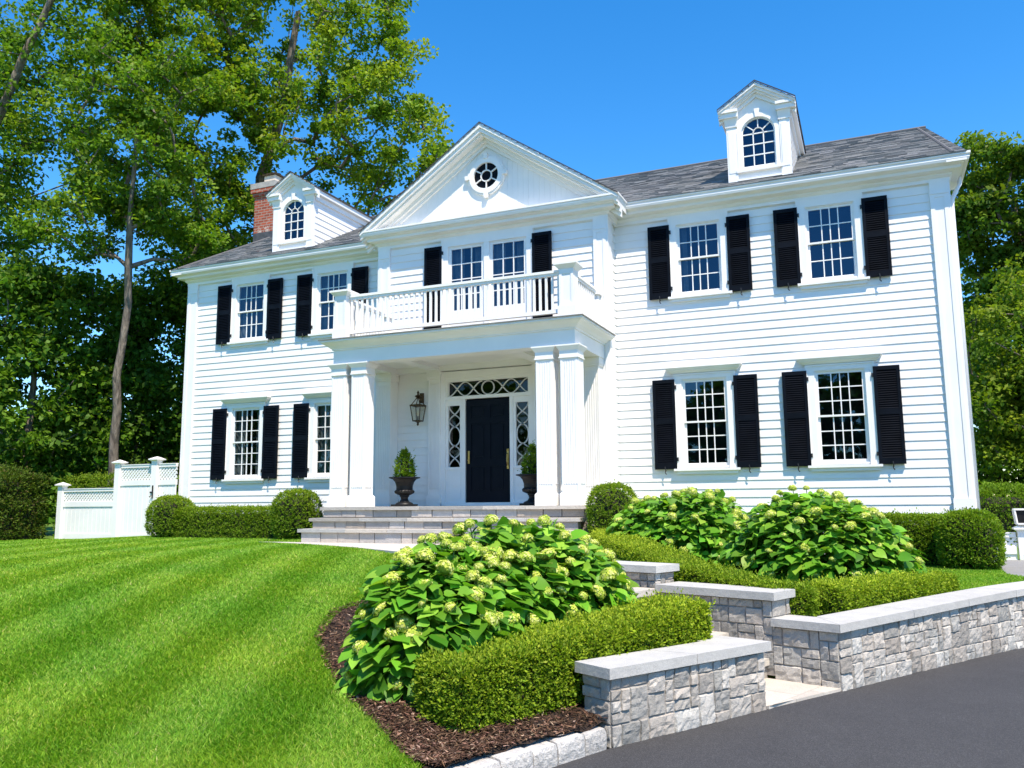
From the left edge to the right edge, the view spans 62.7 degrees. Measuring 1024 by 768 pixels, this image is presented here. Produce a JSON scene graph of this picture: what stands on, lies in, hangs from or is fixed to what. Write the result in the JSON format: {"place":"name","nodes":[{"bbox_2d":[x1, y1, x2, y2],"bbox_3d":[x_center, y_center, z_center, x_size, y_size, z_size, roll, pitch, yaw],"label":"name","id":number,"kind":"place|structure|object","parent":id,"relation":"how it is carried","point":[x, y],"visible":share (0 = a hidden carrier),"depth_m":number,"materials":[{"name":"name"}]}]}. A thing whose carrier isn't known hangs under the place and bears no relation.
{"place":"outdoors","nodes":[
{"label":"outdoors","id":0,"kind":"place"},
{"bbox_2d":[0,523,1018,767],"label":"lawn","id":1,"kind":"structure","parent":0,"point":[50,533],"depth_m":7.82,"materials":[{"name":"plant"}]},
{"bbox_2d":[0,459,53,539],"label":"yew hedge","id":2,"kind":"object","parent":1,"relation":"on","point":[20,508],"visible":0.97,"depth_m":23.06,"materials":[{"name":"green plant"}]},
{"bbox_2d":[0,247,107,513],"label":"broadleaf tree","id":3,"kind":"object","parent":1,"relation":"on","point":[35,339],"visible":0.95,"depth_m":26.33,"materials":[{"name":"green plant"}]},
{"bbox_2d":[55,482,113,538],"bbox_3d":[-11.667,3.536,23.014,2.187,1.710,0.290,-4,-9,23],"label":"fence","id":4,"kind":"object","parent":1,"relation":"on","point":[83,518],"visible":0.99,"depth_m":23.02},
{"bbox_2d":[4,389,181,523],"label":"woods","id":5,"kind":"object","parent":1,"relation":"on","point":[50,518],"visible":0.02,"depth_m":44.46,"materials":[{"name":"green plant"}]},
{"bbox_2d":[0,0,192,303],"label":"oak tree","id":6,"kind":"object","parent":1,"relation":"on","point":[13,78],"visible":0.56,"depth_m":28.77,"materials":[{"name":"green plant"}]},
{"bbox_2d":[48,469,171,535],"bbox_3d":[-12.113,3.608,25.574,4.241,2.447,1.633,-4,-9,23],"label":"box hedge","id":7,"kind":"object","parent":1,"relation":"on","point":[80,479],"visible":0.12,"depth_m":25.65,"materials":[{"name":"green plant"}]},
{"bbox_2d":[38,268,183,485],"bbox_3d":[-13.338,0.544,28.632,5.423,9.428,4.450,-4,-9,23],"label":"broadleaf tree","id":8,"kind":"object","parent":1,"relation":"on","point":[144,383],"visible":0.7,"depth_m":28.08,"materials":[{"name":"green plant"}]},
{"bbox_2d":[0,16,233,485],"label":"slender tree","id":9,"kind":"object","parent":1,"relation":"on","point":[122,211],"visible":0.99,"depth_m":25.95,"materials":[{"name":"green plant"}]},
{"bbox_2d":[111,456,178,536],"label":"gate","id":10,"kind":"structure","parent":1,"relation":"on","point":[132,498],"depth_m":22.32,"materials":[{"name":"wood"}]},
{"bbox_2d":[144,493,196,537],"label":"round shrub","id":11,"kind":"object","parent":1,"relation":"on","point":[162,514],"visible":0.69,"depth_m":19.50,"materials":[{"name":"green plant"}]},
{"bbox_2d":[125,237,237,493],"bbox_3d":[-11.104,-0.078,29.992,5.890,11.026,4.366,-4,-9,23],"label":"broadleaf tree","id":12,"kind":"object","parent":1,"relation":"on","point":[177,317],"visible":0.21,"depth_m":29.37,"materials":[{"name":"green plant"}]},
{"bbox_2d":[170,503,283,537],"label":"box hedge","id":13,"kind":"object","parent":1,"relation":"on","point":[208,521],"visible":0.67,"depth_m":18.97,"materials":[{"name":"green plant"}]},
{"bbox_2d":[96,0,454,286],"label":"maple tree","id":14,"kind":"object","parent":1,"relation":"on","point":[244,99],"visible":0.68,"depth_m":30.25,"materials":[{"name":"green plant"}]},
{"bbox_2d":[266,486,323,539],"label":"round shrub","id":15,"kind":"object","parent":1,"relation":"on","point":[293,511],"visible":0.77,"depth_m":17.91,"materials":[{"name":"green plant"}]},
{"bbox_2d":[276,542,439,553],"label":"front walk","id":16,"kind":"structure","parent":1,"relation":"on","point":[390,547],"depth_m":14.68,"materials":[{"name":"stone"}]},
{"bbox_2d":[297,505,593,543],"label":"front steps","id":17,"kind":"structure","parent":1,"relation":"on","point":[399,524],"depth_m":15.65,"materials":[{"name":"stone"}]},
{"bbox_2d":[389,477,419,505],"bbox_3d":[-2.229,2.234,17.437,0.650,0.599,0.650,-4,-9,23],"label":"urn planter","id":18,"kind":"object","parent":17,"relation":"on","point":[404,490],"visible":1,"depth_m":17.29,"materials":[{"name":"metal"}]},
{"bbox_2d":[392,446,416,476],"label":"topiary","id":19,"kind":"object","parent":18,"relation":"in","point":[404,465],"visible":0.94,"depth_m":17.43,"materials":[{"name":"green plant"}]},
{"bbox_2d":[516,474,536,505],"bbox_3d":[0.402,2.055,16.331,0.650,0.599,0.650,-4,-9,23],"label":"urn planter","id":20,"kind":"object","parent":17,"relation":"on","point":[530,485],"visible":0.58,"depth_m":16.18,"materials":[{"name":"metal"}]},
{"bbox_2d":[517,440,536,473],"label":"topiary","id":21,"kind":"object","parent":20,"relation":"in","point":[531,463],"visible":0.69,"depth_m":16.30,"materials":[{"name":"green plant"}]},
{"bbox_2d":[322,602,605,767],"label":"mulch bed","id":22,"kind":"object","parent":1,"relation":"on","point":[497,750],"visible":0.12,"depth_m":5.61,"materials":[{"name":"brown wood"}]},
{"bbox_2d":[334,531,550,713],"bbox_3d":[-0.468,1.831,6.606,1.675,1.309,1.876,-4,-9,23],"label":"hydrangea bush","id":23,"kind":"object","parent":22,"relation":"on","point":[387,643],"visible":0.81,"depth_m":6.13,"materials":[{"name":"green plant"}]},
{"bbox_2d":[414,514,584,632],"bbox_3d":[-0.132,1.799,7.346,1.752,1.329,1.844,4,-9,-28],"label":"hydrangea bush","id":24,"kind":"object","parent":22,"relation":"on","point":[507,543],"visible":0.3,"depth_m":6.99,"materials":[{"name":"green plant"}]},
{"bbox_2d":[478,514,638,623],"bbox_3d":[0.326,1.855,7.676,2.060,1.321,2.106,-4,-9,23],"label":"hydrangea bush","id":25,"kind":"object","parent":22,"relation":"on","point":[596,578],"visible":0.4,"depth_m":7.17,"materials":[{"name":"green plant"}]},
{"bbox_2d":[410,588,715,734],"bbox_3d":[0.482,2.019,6.350,2.752,0.824,0.785,6,-10,-37],"label":"box hedge","id":26,"kind":"object","parent":1,"relation":"on","point":[525,673],"visible":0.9,"depth_m":5.84,"materials":[{"name":"green plant"}]},
{"bbox_2d":[169,80,979,532],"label":"colonial house","id":27,"kind":"structure","parent":1,"relation":"on","point":[767,308],"depth_m":17.32,"materials":[{"name":"white wood"}]},
{"bbox_2d":[219,396,271,483],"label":"window","id":28,"kind":"structure","parent":27,"relation":"in","point":[244,429],"depth_m":21.48,"materials":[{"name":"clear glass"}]},
{"bbox_2d":[227,274,270,346],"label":"window","id":29,"kind":"structure","parent":27,"relation":"in","point":[249,295],"depth_m":21.99,"materials":[{"name":"clear glass"}]},
{"bbox_2d":[301,391,330,481],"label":"window","id":30,"kind":"structure","parent":27,"relation":"in","point":[319,431],"depth_m":20.54,"materials":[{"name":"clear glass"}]},
{"bbox_2d":[308,262,354,338],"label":"window","id":31,"kind":"structure","parent":27,"relation":"in","point":[326,279],"depth_m":21.00,"materials":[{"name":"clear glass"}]},
{"bbox_2d":[410,391,425,425],"bbox_3d":[-2.063,0.534,18.547,0.285,0.790,0.329,-4,-9,23],"label":"wall lantern","id":32,"kind":"object","parent":27,"relation":"attached to","point":[420,397],"depth_m":18.51,"materials":[{"name":"brown metal"}]},
{"bbox_2d":[465,153,507,197],"bbox_3d":[-0.578,-4.657,18.782,1.020,1.020,0.100,-4,-9,23],"label":"round window","id":33,"kind":"structure","parent":27,"relation":"in","point":[487,174],"depth_m":18.79,"materials":[{"name":"white wood"}]},
{"bbox_2d":[441,226,533,327],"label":"french window","id":34,"kind":"structure","parent":27,"relation":"in","point":[486,260],"depth_m":18.59,"materials":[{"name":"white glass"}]},
{"bbox_2d":[466,398,509,502],"bbox_3d":[-0.514,1.417,17.952,1.050,2.200,0.131,-4,-9,23],"label":"front door","id":35,"kind":"structure","parent":27,"relation":"in","point":[487,420],"depth_m":17.97,"materials":[{"name":"paint"}]},
{"bbox_2d":[449,377,527,396],"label":"transom window","id":36,"kind":"structure","parent":27,"relation":"in","point":[512,385],"depth_m":18.17,"materials":[{"name":"white glass"}]},
{"bbox_2d":[667,210,732,302],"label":"window","id":37,"kind":"structure","parent":27,"relation":"in","point":[698,243],"depth_m":17.53,"materials":[{"name":"clear glass"}]},
{"bbox_2d":[664,362,741,473],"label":"window","id":38,"kind":"structure","parent":27,"relation":"in","point":[704,394],"depth_m":17.05,"materials":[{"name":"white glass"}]},
{"bbox_2d":[795,191,869,289],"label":"window","id":39,"kind":"structure","parent":27,"relation":"in","point":[830,229],"depth_m":16.55,"materials":[{"name":"white glass"}]},
{"bbox_2d":[796,352,882,471],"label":"window","id":40,"kind":"structure","parent":27,"relation":"in","point":[840,388],"depth_m":16.07,"materials":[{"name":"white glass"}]},
{"bbox_2d":[583,479,638,535],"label":"round shrub","id":41,"kind":"object","parent":1,"relation":"on","point":[610,500],"visible":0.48,"depth_m":14.14,"materials":[{"name":"green plant"}]},
{"bbox_2d":[617,561,679,587],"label":"stone wall","id":42,"kind":"structure","parent":1,"relation":"on","point":[647,574],"depth_m":8.79,"materials":[{"name":"grey stone"}]},
{"bbox_2d":[575,635,771,748],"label":"stone wall","id":43,"kind":"structure","parent":1,"relation":"on","point":[637,696],"depth_m":6.05,"materials":[{"name":"grey stone"}]},
{"bbox_2d":[584,587,769,678],"bbox_3d":[0.951,2.462,8.367,2.935,1.108,1.030,-8,-11,43],"label":"garden stair","id":44,"kind":"object","parent":1,"relation":"on","point":[641,591],"visible":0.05,"depth_m":8.36,"materials":[{"name":"stone"}]},
{"bbox_2d":[605,486,749,563],"bbox_3d":[2.465,2.143,12.509,2.404,1.251,2.166,-4,-9,23],"label":"hydrangea bush","id":45,"kind":"object","parent":1,"relation":"on","point":[677,519],"visible":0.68,"depth_m":11.88,"materials":[{"name":"green plant"}]},
{"bbox_2d":[589,527,825,616],"bbox_3d":[1.886,2.279,10.851,1.186,0.792,6.147,1,-8,-13],"label":"box hedge","id":46,"kind":"object","parent":1,"relation":"on","point":[629,547],"visible":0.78,"depth_m":8.99,"materials":[{"name":"green plant"}]},
{"bbox_2d":[655,581,794,675],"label":"stone wall","id":47,"kind":"structure","parent":1,"relation":"on","point":[747,612],"depth_m":7.94,"materials":[{"name":"grey stone"}]},
{"bbox_2d":[765,678,841,708],"bbox_3d":[2.273,2.650,7.136,0.692,0.072,1.080,-8,-11,43],"label":"stair landing","id":48,"kind":"object","parent":1,"relation":"on","point":[780,692],"visible":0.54,"depth_m":7.14,"materials":[{"name":"stone"}]},
{"bbox_2d":[713,485,930,583],"bbox_3d":[3.942,2.026,10.822,2.673,1.455,2.599,-4,-9,23],"label":"hydrangea bush","id":49,"kind":"object","parent":1,"relation":"on","point":[778,535],"visible":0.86,"depth_m":10.08,"materials":[{"name":"green plant"}]},
{"bbox_2d":[799,565,961,614],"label":"box hedge","id":50,"kind":"object","parent":1,"relation":"on","point":[841,594],"visible":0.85,"depth_m":8.66,"materials":[{"name":"green plant"}]},
{"bbox_2d":[836,507,952,565],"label":"box hedge","id":51,"kind":"object","parent":1,"relation":"on","point":[918,527],"visible":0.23,"depth_m":14.05,"materials":[{"name":"green plant"}]},
{"bbox_2d":[933,505,1010,569],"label":"round shrub","id":52,"kind":"object","parent":1,"relation":"on","point":[969,538],"visible":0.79,"depth_m":13.16,"materials":[{"name":"green plant"}]},
{"bbox_2d":[925,565,1023,590],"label":"grass","id":53,"kind":"structure","parent":1,"relation":"on","point":[971,578],"depth_m":11.80,"materials":[{"name":"green plant"}]},
{"bbox_2d":[950,129,1023,367],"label":"broadleaf tree","id":54,"kind":"object","parent":1,"relation":"on","point":[985,211],"visible":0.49,"depth_m":30.00,"materials":[{"name":"green plant"}]},
{"bbox_2d":[964,251,1023,483],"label":"broadleaf tree","id":55,"kind":"object","parent":1,"relation":"on","point":[999,385],"visible":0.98,"depth_m":24.39,"materials":[{"name":"green plant"}]},
{"bbox_2d":[967,334,1023,496],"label":"broadleaf tree","id":56,"kind":"object","parent":1,"relation":"on","point":[981,477],"visible":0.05,"depth_m":26.84,"materials":[{"name":"green plant"}]},
{"bbox_2d":[978,479,1023,542],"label":"box hedge","id":57,"kind":"object","parent":1,"relation":"on","point":[1002,506],"visible":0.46,"depth_m":21.26,"materials":[{"name":"green plant"}]},
{"bbox_2d":[996,525,1023,559],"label":"fence","id":58,"kind":"object","parent":1,"relation":"on","point":[1011,552],"visible":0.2,"depth_m":15.36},
{"bbox_2d":[1012,508,1023,524],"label":"post lantern","id":59,"kind":"object","parent":58,"relation":"on","point":[1018,515],"visible":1,"depth_m":15.31,"materials":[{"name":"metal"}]},
{"bbox_2d":[1002,560,1023,576],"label":"side walk","id":60,"kind":"structure","parent":1,"relation":"on","point":[1014,567],"depth_m":13.53,"materials":[{"name":"concrete"}]},
{"bbox_2d":[0,0,1023,495],"label":"sky","id":61,"kind":"structure","parent":0,"point":[601,89],"materials":[{"name":"blue"}]},
{"bbox_2d":[553,648,1023,767],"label":"driveway","id":62,"kind":"structure","parent":0,"point":[969,713],"depth_m":5.96,"materials":[{"name":"grey asphalt"}]},
{"bbox_2d":[446,763,466,767],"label":"kerb stone","id":63,"kind":"object","parent":62,"relation":"on","point":[453,765],"visible":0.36,"depth_m":4.83,"materials":[{"name":"stone"}]},
{"bbox_2d":[456,756,500,767],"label":"kerb stone","id":64,"kind":"object","parent":62,"relation":"on","point":[480,762],"visible":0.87,"depth_m":4.91,"materials":[{"name":"stone"}]},
{"bbox_2d":[481,746,532,767],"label":"kerb stone","id":65,"kind":"object","parent":62,"relation":"on","point":[516,757],"visible":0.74,"depth_m":5.05,"materials":[{"name":"stone"}]},
{"bbox_2d":[515,739,557,767],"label":"kerb stone","id":66,"kind":"object","parent":62,"relation":"on","point":[544,753],"visible":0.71,"depth_m":5.21,"materials":[{"name":"stone"}]},
{"bbox_2d":[540,731,584,764],"bbox_3d":[0.322,2.352,5.426,0.260,0.176,0.203,7,-11,-44],"label":"kerb stone","id":67,"kind":"object","parent":62,"relation":"on","point":[570,746],"visible":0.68,"depth_m":5.36,"materials":[{"name":"stone"}]},
{"bbox_2d":[574,726,606,755],"bbox_3d":[0.493,2.377,5.596,0.212,0.173,0.201,8,-11,-44],"label":"kerb stone","id":68,"kind":"object","parent":62,"relation":"on","point":[595,737],"visible":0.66,"depth_m":5.53,"materials":[{"name":"stone"}]},
{"bbox_2d":[770,581,1023,690],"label":"stone wall","id":69,"kind":"structure","parent":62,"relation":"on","point":[850,649],"depth_m":7.89,"materials":[{"name":"grey stone"}]}
]}

